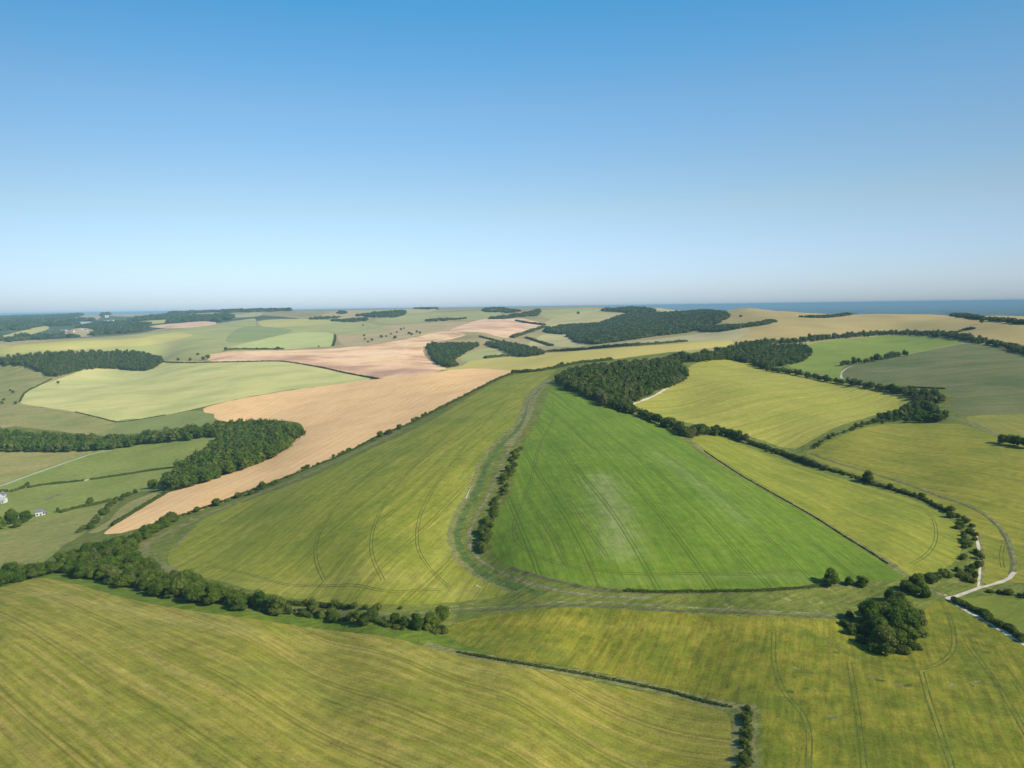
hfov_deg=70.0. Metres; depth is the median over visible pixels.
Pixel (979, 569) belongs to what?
farm track
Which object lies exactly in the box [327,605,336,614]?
bush
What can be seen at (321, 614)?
bush
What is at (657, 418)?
tree
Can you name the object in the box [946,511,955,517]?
bush
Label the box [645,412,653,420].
tree
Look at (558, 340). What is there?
pasture
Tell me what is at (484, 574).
grass track
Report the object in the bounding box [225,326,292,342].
field
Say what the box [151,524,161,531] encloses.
tree
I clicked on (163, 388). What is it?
field
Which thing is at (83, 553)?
tree
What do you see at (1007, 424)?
barley field
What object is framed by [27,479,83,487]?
hedge
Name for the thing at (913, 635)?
tree
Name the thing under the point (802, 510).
hedge
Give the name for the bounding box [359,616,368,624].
bush
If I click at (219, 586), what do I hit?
tree
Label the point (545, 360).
wheat field
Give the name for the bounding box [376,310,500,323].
field
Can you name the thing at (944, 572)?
bush
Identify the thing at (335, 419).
stubble field
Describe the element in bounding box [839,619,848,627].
bush
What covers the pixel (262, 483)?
tree
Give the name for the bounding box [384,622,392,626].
bush
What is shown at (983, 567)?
farm track
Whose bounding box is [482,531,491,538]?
bush
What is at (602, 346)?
hedge
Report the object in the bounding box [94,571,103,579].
tree
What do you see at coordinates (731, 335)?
stubble field
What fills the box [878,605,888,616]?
tree
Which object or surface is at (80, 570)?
tree
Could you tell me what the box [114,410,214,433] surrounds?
field
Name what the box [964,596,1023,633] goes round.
field
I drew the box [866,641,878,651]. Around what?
bush
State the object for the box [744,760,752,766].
bush
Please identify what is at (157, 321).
field
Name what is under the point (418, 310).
field
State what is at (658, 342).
hedge
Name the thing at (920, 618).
tree
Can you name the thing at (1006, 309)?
sea
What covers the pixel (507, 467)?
bush
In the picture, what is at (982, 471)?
barley field
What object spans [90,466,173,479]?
hedge
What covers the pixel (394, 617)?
tree
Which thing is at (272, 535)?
barley field
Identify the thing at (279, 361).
hedge
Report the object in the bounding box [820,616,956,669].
tyre track
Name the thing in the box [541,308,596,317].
field
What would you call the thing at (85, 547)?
tree
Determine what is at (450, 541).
grass track
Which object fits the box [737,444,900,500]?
tyre track
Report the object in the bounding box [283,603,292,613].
tree
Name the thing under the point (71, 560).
tree
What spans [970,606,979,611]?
bush
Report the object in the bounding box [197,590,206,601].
tree
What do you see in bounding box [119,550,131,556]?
tree
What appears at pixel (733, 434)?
tree
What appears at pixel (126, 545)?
tree
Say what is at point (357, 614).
tree
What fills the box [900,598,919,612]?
tree
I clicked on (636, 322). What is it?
wood
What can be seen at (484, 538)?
bush
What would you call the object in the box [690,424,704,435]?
tree
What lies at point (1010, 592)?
bush
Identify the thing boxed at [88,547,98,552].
tree
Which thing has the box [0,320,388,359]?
field
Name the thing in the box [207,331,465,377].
ploughed field
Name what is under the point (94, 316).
field
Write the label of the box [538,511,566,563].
tyre track
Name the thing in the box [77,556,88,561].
tree
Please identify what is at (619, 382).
wood
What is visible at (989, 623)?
farm track
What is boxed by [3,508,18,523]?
tree
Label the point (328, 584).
tyre track
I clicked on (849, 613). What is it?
bush
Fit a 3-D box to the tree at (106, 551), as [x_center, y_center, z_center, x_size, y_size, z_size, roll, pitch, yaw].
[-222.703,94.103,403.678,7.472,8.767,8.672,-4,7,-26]
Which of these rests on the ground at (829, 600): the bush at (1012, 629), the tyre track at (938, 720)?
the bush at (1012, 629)
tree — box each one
[0,516,6,529]
[0,570,13,584]
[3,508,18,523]
[4,562,16,570]
[9,570,26,582]
[12,519,22,526]
[14,563,25,570]
[18,568,26,575]
[19,510,32,522]
[26,565,38,578]
[33,561,46,576]
[46,560,57,572]
[53,551,69,562]
[53,562,63,571]
[58,564,71,572]
[64,557,76,563]
[68,566,75,575]
[73,561,86,577]
[77,550,90,556]
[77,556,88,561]
[80,543,89,551]
[82,559,96,564]
[84,566,92,576]
[85,497,93,503]
[86,570,95,578]
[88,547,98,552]
[88,552,101,559]
[91,542,100,547]
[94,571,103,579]
[95,558,104,562]
[98,543,112,549]
[98,563,110,578]
[101,547,112,555]
[102,553,113,559]
[103,540,116,544]
[103,554,123,564]
[103,565,122,583]
[106,577,113,583]
[112,536,122,545]
[112,546,121,555]
[113,573,132,587]
[114,547,124,556]
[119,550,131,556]
[120,562,133,570]
[121,555,135,566]
[122,542,130,547]
[122,568,136,574]
[124,551,141,560]
[126,546,135,551]
[126,577,135,585]
[130,531,140,537]
[130,540,139,548]
[133,552,144,563]
[133,564,144,571]
[134,533,142,541]
[134,577,143,586]
[136,568,148,578]
[137,580,147,590]
[138,523,154,533]
[141,528,151,535]
[141,574,152,582]
[142,531,149,538]
[142,555,155,565]
[144,568,163,578]
[145,582,153,594]
[146,562,161,569]
[147,479,157,487]
[147,586,163,595]
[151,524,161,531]
[152,577,170,593]
[155,520,165,529]
[159,479,169,487]
[163,519,170,525]
[164,474,180,483]
[164,511,176,521]
[164,590,174,597]
[167,483,179,489]
[169,575,179,584]
[169,577,186,596]
[170,478,183,489]
[175,570,190,577]
[179,473,190,478]
[180,476,192,486]
[182,587,193,600]
[185,585,201,602]
[186,573,202,584]
[188,476,198,483]
[190,579,201,586]
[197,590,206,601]
[198,472,213,481]
[200,584,207,593]
[203,587,220,604]
[205,582,215,592]
[210,469,220,478]
[211,498,219,505]
[212,469,221,476]
[214,584,227,591]
[220,589,226,601]
[223,463,234,473]
[223,589,238,605]
[230,594,247,609]
[245,594,252,604]
[250,588,264,605]
[256,480,265,487]
[256,596,267,610]
[262,600,270,613]
[267,594,286,614]
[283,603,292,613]
[306,597,319,610]
[353,609,361,618]
[364,607,378,619]
[389,612,399,622]
[399,614,409,625]
[409,611,423,627]
[423,609,440,627]
[434,606,449,621]
[638,409,648,417]
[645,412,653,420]
[652,414,662,422]
[663,417,675,428]
[674,424,683,431]
[679,426,690,434]
[684,429,695,437]
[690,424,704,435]
[708,426,719,435]
[718,427,725,434]
[724,428,733,436]
[730,430,742,437]
[735,432,741,440]
[740,433,749,442]
[822,567,839,585]
[844,576,853,583]
[855,575,869,586]
[857,598,878,615]
[860,605,882,623]
[862,469,873,478]
[864,613,888,634]
[869,623,898,647]
[876,601,889,610]
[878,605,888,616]
[884,587,896,598]
[884,604,904,628]
[886,597,901,605]
[890,626,906,643]
[894,601,908,609]
[895,591,906,600]
[898,623,921,643]
[899,580,912,589]
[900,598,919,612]
[901,608,920,628]
[907,584,921,593]
[908,576,915,582]
[913,573,925,582]
[915,579,928,588]
[916,613,922,621]
[919,587,931,596]
[997,434,1005,442]
[1003,434,1014,444]
[1011,435,1022,445]
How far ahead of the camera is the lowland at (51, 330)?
3945.05 m
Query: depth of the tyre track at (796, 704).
223.87 m
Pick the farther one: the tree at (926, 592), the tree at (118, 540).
the tree at (118, 540)
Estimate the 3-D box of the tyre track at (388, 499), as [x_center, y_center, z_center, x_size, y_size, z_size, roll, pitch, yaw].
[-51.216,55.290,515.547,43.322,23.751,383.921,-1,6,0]
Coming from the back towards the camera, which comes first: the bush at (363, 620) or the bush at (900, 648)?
the bush at (363, 620)
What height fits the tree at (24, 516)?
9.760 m
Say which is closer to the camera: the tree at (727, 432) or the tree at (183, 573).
the tree at (183, 573)
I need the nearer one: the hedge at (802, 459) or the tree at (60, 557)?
the tree at (60, 557)
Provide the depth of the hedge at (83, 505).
584.72 m
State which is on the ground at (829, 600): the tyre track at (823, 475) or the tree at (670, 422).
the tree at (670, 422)
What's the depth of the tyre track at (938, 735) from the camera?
215.98 m
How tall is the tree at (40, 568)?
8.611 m
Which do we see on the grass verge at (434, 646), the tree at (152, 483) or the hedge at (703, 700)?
the hedge at (703, 700)
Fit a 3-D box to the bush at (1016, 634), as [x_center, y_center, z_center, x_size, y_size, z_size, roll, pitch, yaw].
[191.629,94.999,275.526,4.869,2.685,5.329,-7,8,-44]
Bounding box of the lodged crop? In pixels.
[828,714,837,719]
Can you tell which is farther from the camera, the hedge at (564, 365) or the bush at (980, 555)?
the hedge at (564, 365)
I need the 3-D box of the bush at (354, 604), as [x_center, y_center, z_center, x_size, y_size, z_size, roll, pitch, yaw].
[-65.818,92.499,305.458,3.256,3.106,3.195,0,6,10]
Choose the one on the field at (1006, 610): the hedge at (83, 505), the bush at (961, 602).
the bush at (961, 602)
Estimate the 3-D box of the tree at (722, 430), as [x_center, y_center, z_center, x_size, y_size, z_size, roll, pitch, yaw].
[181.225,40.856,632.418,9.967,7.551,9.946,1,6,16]
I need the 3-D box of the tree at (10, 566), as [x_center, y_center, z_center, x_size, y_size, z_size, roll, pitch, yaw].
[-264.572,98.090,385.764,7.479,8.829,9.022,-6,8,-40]
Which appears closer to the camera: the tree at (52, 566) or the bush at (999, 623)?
the bush at (999, 623)
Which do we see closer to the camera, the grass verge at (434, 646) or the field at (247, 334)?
the grass verge at (434, 646)
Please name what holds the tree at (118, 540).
on the ground at (829, 600)
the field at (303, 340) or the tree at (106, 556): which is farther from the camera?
the field at (303, 340)
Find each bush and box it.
[86,523,94,528]
[99,510,106,514]
[192,506,200,511]
[234,492,241,497]
[284,605,293,613]
[299,609,306,615]
[317,610,326,618]
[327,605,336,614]
[328,614,336,620]
[330,599,339,604]
[333,614,341,620]
[346,611,353,619]
[349,617,359,623]
[350,601,357,607]
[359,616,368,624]
[372,603,382,610]
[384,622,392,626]
[393,623,401,628]
[422,622,431,630]
[430,628,441,634]
[440,628,448,633]
[478,544,485,549]
[480,534,488,541]
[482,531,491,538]
[505,464,510,470]
[738,752,745,759]
[743,732,753,737]
[743,738,749,744]
[744,716,752,722]
[744,725,754,731]
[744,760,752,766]
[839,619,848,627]
[845,610,853,617]
[847,622,861,632]
[847,624,856,634]
[854,634,867,643]
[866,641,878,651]
[877,642,894,654]
[895,643,911,653]
[907,642,922,650]
[915,626,929,637]
[920,616,928,625]
[924,572,937,582]
[934,572,941,579]
[938,568,949,576]
[946,505,955,511]
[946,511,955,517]
[947,572,954,577]
[950,596,959,602]
[955,599,968,606]
[957,571,971,576]
[960,539,974,544]
[963,575,973,581]
[964,602,972,608]
[965,527,975,533]
[968,570,978,576]
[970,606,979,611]
[972,548,981,553]
[974,560,983,567]
[975,552,985,558]
[981,611,993,616]
[983,615,993,621]
[993,620,1004,626]
[1001,622,1012,628]
[1002,588,1014,595]
[1009,627,1018,633]
[1013,632,1023,637]
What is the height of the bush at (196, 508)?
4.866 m
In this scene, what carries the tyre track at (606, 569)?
on the field at (645, 498)
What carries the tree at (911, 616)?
on the ground at (829, 600)
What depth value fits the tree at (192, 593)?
315.16 m
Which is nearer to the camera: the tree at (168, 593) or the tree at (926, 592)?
the tree at (926, 592)
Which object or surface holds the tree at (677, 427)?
on the ground at (829, 600)
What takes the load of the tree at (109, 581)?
on the ground at (829, 600)
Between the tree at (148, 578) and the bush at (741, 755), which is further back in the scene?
the tree at (148, 578)
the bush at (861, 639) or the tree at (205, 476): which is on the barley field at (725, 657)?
the bush at (861, 639)
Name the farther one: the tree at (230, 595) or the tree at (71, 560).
the tree at (71, 560)
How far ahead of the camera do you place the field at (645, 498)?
382.90 m
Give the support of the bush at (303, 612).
on the grass verge at (414, 636)
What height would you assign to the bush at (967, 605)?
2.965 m
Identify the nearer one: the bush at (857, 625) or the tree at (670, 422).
the bush at (857, 625)
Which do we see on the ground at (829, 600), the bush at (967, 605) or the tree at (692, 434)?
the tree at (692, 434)
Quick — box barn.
[0,497,7,503]
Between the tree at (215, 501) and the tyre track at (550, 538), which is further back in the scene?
the tree at (215, 501)
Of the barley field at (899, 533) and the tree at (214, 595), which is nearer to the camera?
the tree at (214, 595)
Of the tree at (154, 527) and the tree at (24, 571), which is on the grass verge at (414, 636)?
the tree at (24, 571)
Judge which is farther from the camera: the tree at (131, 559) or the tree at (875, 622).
the tree at (131, 559)
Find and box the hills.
[0,307,1023,427]
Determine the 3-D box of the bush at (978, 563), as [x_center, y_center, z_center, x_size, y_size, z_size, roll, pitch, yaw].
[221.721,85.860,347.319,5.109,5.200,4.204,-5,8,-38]
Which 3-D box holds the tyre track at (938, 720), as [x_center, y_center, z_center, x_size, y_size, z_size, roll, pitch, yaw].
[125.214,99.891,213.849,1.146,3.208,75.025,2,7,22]
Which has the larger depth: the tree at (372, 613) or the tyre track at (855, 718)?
the tree at (372, 613)
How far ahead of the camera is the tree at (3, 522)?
523.23 m
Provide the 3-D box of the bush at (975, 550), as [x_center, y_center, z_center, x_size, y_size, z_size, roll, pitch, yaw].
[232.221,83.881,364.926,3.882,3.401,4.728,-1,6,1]
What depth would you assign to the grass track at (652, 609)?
299.72 m
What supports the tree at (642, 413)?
on the ground at (829, 600)
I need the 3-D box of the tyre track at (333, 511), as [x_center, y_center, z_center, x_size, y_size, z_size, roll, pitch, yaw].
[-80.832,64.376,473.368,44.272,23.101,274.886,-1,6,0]
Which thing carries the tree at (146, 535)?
on the ground at (829, 600)
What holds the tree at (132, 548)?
on the ground at (829, 600)
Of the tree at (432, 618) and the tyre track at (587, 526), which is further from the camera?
the tyre track at (587, 526)
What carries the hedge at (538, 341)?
on the pasture at (558, 340)
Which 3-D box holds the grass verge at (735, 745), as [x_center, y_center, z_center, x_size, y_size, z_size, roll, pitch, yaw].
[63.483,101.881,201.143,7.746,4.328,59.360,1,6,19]
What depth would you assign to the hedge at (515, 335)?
2555.49 m
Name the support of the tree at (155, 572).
on the ground at (829, 600)
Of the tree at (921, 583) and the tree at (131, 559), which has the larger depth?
the tree at (131, 559)
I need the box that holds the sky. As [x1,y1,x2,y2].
[0,0,1023,315]
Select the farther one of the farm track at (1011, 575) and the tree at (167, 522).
the tree at (167, 522)
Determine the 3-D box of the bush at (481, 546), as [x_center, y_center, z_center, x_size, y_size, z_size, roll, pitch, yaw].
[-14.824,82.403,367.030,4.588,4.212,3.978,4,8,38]
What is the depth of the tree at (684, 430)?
598.24 m
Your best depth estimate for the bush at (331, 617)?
298.41 m
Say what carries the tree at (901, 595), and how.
on the ground at (829, 600)
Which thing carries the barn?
on the pasture at (138, 457)
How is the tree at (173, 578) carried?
on the ground at (829, 600)
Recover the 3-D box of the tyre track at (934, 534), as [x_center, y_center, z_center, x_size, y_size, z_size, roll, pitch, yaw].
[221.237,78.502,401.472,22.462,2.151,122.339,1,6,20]
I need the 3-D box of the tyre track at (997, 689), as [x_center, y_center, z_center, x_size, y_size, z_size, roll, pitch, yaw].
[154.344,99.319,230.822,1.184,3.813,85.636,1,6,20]
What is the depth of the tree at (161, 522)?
456.72 m
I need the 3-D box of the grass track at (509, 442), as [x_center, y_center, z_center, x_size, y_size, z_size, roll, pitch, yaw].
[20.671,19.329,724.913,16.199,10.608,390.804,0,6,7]
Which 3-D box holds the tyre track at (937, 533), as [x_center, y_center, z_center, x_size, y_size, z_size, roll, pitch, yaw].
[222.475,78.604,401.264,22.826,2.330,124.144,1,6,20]
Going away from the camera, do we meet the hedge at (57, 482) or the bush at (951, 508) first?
the bush at (951, 508)
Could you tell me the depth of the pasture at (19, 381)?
1116.88 m
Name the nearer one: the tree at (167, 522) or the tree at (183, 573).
the tree at (183, 573)
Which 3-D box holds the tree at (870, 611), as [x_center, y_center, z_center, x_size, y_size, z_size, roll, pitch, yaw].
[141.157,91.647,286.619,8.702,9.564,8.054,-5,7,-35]
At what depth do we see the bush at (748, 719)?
216.70 m
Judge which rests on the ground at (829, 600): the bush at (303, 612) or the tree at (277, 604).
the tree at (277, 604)
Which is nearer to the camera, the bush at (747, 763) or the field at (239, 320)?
the bush at (747, 763)
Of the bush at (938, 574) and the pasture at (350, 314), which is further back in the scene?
the pasture at (350, 314)
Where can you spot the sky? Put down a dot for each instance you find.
(157, 156)
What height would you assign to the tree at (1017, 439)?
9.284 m
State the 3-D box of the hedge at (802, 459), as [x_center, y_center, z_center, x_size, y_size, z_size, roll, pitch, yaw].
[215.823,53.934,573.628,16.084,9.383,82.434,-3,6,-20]
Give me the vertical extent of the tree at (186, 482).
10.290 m
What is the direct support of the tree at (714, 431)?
on the ground at (829, 600)
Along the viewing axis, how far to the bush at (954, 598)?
311.42 m
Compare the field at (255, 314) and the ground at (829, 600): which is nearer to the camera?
the ground at (829, 600)
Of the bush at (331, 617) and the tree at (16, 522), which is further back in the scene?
the tree at (16, 522)
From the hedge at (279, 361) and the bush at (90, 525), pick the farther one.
the hedge at (279, 361)
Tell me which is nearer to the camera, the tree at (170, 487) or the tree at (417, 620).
the tree at (417, 620)
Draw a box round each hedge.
[19,378,51,401]
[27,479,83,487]
[59,493,126,512]
[75,411,164,421]
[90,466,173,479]
[110,489,171,525]
[163,360,378,378]
[169,570,350,608]
[178,413,430,516]
[227,347,283,349]
[428,371,516,413]
[455,651,731,707]
[479,335,499,340]
[483,353,519,357]
[509,325,545,337]
[511,357,612,372]
[515,320,545,324]
[524,336,553,345]
[524,342,640,356]
[625,583,818,592]
[641,339,687,345]
[704,450,887,563]
[747,439,822,467]
[819,466,942,509]
[910,386,944,388]
[953,327,975,332]
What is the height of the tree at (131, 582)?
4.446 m
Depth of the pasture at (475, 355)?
1893.67 m
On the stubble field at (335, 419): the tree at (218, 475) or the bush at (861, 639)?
the tree at (218, 475)
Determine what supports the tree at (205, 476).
on the stubble field at (335, 419)
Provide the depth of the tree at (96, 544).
424.19 m
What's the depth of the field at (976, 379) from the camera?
925.65 m
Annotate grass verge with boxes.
[0,571,509,663]
[423,642,735,710]
[509,567,870,593]
[693,442,908,574]
[728,704,757,767]
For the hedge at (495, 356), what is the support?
on the hills
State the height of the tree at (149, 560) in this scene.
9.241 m
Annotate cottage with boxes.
[35,507,42,515]
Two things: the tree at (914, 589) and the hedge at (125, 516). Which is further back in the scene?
the hedge at (125, 516)
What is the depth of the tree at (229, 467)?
633.40 m
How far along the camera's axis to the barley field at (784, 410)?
788.12 m
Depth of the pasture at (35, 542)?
492.11 m
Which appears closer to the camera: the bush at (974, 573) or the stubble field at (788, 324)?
the bush at (974, 573)
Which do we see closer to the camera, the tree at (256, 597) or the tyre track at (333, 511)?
the tree at (256, 597)
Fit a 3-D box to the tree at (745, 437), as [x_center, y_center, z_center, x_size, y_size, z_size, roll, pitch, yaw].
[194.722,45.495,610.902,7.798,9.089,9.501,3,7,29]
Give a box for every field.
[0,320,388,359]
[0,332,191,353]
[0,578,731,767]
[3,326,48,337]
[21,361,370,420]
[65,328,91,336]
[75,315,100,319]
[104,369,510,533]
[109,314,149,316]
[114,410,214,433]
[139,320,164,323]
[150,321,216,327]
[168,369,555,604]
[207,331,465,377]
[218,319,255,323]
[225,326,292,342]
[229,332,333,348]
[235,312,261,316]
[258,319,338,326]
[337,321,468,346]
[364,309,435,316]
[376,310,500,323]
[442,341,732,372]
[448,601,1023,767]
[450,318,542,337]
[490,385,902,589]
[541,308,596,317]
[602,328,748,344]
[634,359,909,447]
[655,308,681,311]
[665,308,1023,344]
[692,435,961,575]
[786,336,964,379]
[806,423,1023,583]
[842,343,1023,414]
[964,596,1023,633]
[967,414,1023,436]
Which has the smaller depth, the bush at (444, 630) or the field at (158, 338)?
the bush at (444, 630)
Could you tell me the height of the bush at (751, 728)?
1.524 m
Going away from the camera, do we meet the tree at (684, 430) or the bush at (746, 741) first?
the bush at (746, 741)
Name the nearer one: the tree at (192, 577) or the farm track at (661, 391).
the tree at (192, 577)
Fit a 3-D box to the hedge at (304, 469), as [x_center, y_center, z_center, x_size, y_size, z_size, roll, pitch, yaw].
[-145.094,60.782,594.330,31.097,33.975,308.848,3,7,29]
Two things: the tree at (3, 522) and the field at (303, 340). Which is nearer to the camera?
the tree at (3, 522)
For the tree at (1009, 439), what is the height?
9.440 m
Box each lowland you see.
[0,315,297,340]
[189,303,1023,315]
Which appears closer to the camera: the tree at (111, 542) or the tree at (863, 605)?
the tree at (863, 605)
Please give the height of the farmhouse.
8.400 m
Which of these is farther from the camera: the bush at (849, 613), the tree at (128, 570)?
the tree at (128, 570)
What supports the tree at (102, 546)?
on the ground at (829, 600)
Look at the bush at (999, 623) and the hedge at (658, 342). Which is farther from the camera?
the hedge at (658, 342)
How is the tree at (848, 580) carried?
on the grass verge at (597, 588)
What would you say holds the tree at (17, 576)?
on the grass verge at (414, 636)
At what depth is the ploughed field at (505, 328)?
2782.38 m
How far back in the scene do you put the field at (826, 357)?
1310.34 m
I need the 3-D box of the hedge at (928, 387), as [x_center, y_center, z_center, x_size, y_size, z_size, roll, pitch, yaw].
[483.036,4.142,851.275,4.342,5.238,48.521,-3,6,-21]
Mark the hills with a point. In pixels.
(467, 337)
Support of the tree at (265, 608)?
on the ground at (829, 600)
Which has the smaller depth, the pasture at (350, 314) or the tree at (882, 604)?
the tree at (882, 604)
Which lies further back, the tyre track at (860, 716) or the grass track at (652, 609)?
the grass track at (652, 609)
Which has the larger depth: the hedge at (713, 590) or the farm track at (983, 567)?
the farm track at (983, 567)
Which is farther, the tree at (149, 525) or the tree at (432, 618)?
the tree at (149, 525)
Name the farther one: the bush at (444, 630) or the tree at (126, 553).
the tree at (126, 553)
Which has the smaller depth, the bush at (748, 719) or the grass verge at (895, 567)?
the bush at (748, 719)
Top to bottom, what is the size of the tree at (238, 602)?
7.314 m
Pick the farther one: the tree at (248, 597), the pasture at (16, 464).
the pasture at (16, 464)
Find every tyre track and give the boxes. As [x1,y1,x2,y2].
[213,567,440,592]
[216,566,438,590]
[314,430,438,580]
[316,433,434,578]
[369,409,477,579]
[372,410,477,579]
[415,409,497,587]
[418,404,503,587]
[512,414,798,575]
[514,415,793,573]
[535,511,564,564]
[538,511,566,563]
[566,500,604,554]
[569,500,608,555]
[736,443,903,500]
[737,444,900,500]
[771,633,806,767]
[775,633,812,767]
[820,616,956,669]
[824,616,952,667]
[846,662,861,767]
[851,662,867,767]
[880,496,934,562]
[883,496,937,564]
[918,671,949,767]
[923,671,955,767]
[966,645,1023,734]
[970,645,1023,725]
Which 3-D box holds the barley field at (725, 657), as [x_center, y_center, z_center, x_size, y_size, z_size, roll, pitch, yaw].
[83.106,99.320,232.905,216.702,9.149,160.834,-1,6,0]
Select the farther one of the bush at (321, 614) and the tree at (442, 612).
the bush at (321, 614)
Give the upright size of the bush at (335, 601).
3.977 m
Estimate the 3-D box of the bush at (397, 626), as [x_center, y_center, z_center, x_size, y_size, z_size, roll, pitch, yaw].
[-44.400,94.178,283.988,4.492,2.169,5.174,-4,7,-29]
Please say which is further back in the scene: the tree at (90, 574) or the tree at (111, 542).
the tree at (111, 542)
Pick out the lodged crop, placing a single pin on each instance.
(832, 717)
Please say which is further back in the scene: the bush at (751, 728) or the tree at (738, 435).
the tree at (738, 435)
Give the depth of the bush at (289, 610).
305.67 m
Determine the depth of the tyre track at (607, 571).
331.07 m
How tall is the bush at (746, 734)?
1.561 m
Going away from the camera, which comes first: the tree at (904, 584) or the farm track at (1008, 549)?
the tree at (904, 584)
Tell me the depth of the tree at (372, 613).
289.62 m
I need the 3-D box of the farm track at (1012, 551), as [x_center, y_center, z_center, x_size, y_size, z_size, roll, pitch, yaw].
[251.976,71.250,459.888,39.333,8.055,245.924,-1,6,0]
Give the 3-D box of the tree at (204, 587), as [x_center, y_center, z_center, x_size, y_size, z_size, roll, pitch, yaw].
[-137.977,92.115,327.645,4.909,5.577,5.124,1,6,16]
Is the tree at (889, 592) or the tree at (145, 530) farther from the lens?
the tree at (145, 530)
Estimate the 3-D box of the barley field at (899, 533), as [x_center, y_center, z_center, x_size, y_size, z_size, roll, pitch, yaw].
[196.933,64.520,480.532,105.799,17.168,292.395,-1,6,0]
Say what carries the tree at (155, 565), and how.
on the ground at (829, 600)
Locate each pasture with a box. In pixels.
[0,364,115,435]
[0,435,215,562]
[0,450,90,483]
[0,501,114,567]
[89,490,164,532]
[322,310,370,319]
[459,348,506,361]
[528,333,587,346]
[543,308,623,326]
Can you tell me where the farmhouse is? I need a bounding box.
[0,490,6,496]
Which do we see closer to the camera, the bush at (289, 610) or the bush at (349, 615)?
the bush at (349, 615)
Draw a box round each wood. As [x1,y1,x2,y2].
[0,306,1023,343]
[0,329,1023,423]
[0,418,305,485]
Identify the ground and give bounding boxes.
[1,352,1023,767]
[40,494,61,500]
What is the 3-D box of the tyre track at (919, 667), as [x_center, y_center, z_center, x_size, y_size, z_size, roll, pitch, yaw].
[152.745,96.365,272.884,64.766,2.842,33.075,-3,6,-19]
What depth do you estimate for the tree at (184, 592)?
318.91 m
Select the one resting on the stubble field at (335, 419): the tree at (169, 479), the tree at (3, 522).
the tree at (169, 479)
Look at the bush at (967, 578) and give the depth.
332.17 m
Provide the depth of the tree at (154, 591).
328.60 m
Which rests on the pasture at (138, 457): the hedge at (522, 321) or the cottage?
the cottage
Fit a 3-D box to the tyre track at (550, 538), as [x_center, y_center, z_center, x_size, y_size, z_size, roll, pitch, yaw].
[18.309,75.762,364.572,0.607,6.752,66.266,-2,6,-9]
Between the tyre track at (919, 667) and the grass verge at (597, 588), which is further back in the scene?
the grass verge at (597, 588)
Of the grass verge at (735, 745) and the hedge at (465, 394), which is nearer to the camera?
the grass verge at (735, 745)
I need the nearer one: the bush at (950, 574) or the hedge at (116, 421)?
the bush at (950, 574)
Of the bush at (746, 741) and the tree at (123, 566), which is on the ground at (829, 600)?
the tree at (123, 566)
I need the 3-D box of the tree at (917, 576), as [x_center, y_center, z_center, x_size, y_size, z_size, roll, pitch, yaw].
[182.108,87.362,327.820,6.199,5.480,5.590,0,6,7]
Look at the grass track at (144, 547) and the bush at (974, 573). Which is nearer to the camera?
the bush at (974, 573)
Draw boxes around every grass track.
[137,431,400,572]
[172,532,190,548]
[292,601,842,614]
[293,604,847,618]
[446,386,536,592]
[454,387,547,595]
[466,378,649,598]
[504,379,553,445]
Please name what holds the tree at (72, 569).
on the grass verge at (414, 636)
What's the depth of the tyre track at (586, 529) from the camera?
361.57 m
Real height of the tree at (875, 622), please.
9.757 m
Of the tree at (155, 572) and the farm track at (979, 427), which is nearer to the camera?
the tree at (155, 572)
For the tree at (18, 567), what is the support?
on the grass verge at (414, 636)
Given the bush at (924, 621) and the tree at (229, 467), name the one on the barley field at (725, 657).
the bush at (924, 621)
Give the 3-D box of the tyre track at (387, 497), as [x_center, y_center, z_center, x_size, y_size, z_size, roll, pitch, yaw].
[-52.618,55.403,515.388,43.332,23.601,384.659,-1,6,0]
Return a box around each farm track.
[633,388,668,404]
[809,453,1013,573]
[812,453,1017,571]
[929,588,947,596]
[945,595,1023,645]
[948,572,1016,596]
[949,416,999,435]
[972,527,980,587]
[978,535,984,585]
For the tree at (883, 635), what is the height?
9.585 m
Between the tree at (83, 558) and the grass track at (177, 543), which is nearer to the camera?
the tree at (83, 558)
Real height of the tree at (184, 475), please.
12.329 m
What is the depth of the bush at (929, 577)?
329.15 m
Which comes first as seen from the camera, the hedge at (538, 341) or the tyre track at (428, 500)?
the tyre track at (428, 500)
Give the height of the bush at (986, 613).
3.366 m
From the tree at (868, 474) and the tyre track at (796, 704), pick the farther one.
the tree at (868, 474)
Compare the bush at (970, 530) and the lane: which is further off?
the lane
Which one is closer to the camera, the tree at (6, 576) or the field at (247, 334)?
the tree at (6, 576)
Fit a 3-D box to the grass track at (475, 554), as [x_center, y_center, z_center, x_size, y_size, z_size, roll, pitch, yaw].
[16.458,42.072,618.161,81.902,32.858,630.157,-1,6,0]
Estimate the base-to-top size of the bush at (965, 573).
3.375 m
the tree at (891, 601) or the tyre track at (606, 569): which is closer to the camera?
the tree at (891, 601)
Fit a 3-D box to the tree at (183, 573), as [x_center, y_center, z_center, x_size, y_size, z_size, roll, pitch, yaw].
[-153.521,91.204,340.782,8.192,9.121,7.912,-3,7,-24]
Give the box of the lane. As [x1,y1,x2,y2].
[0,450,109,485]
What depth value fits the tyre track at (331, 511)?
404.31 m
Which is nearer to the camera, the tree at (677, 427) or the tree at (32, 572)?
the tree at (32, 572)

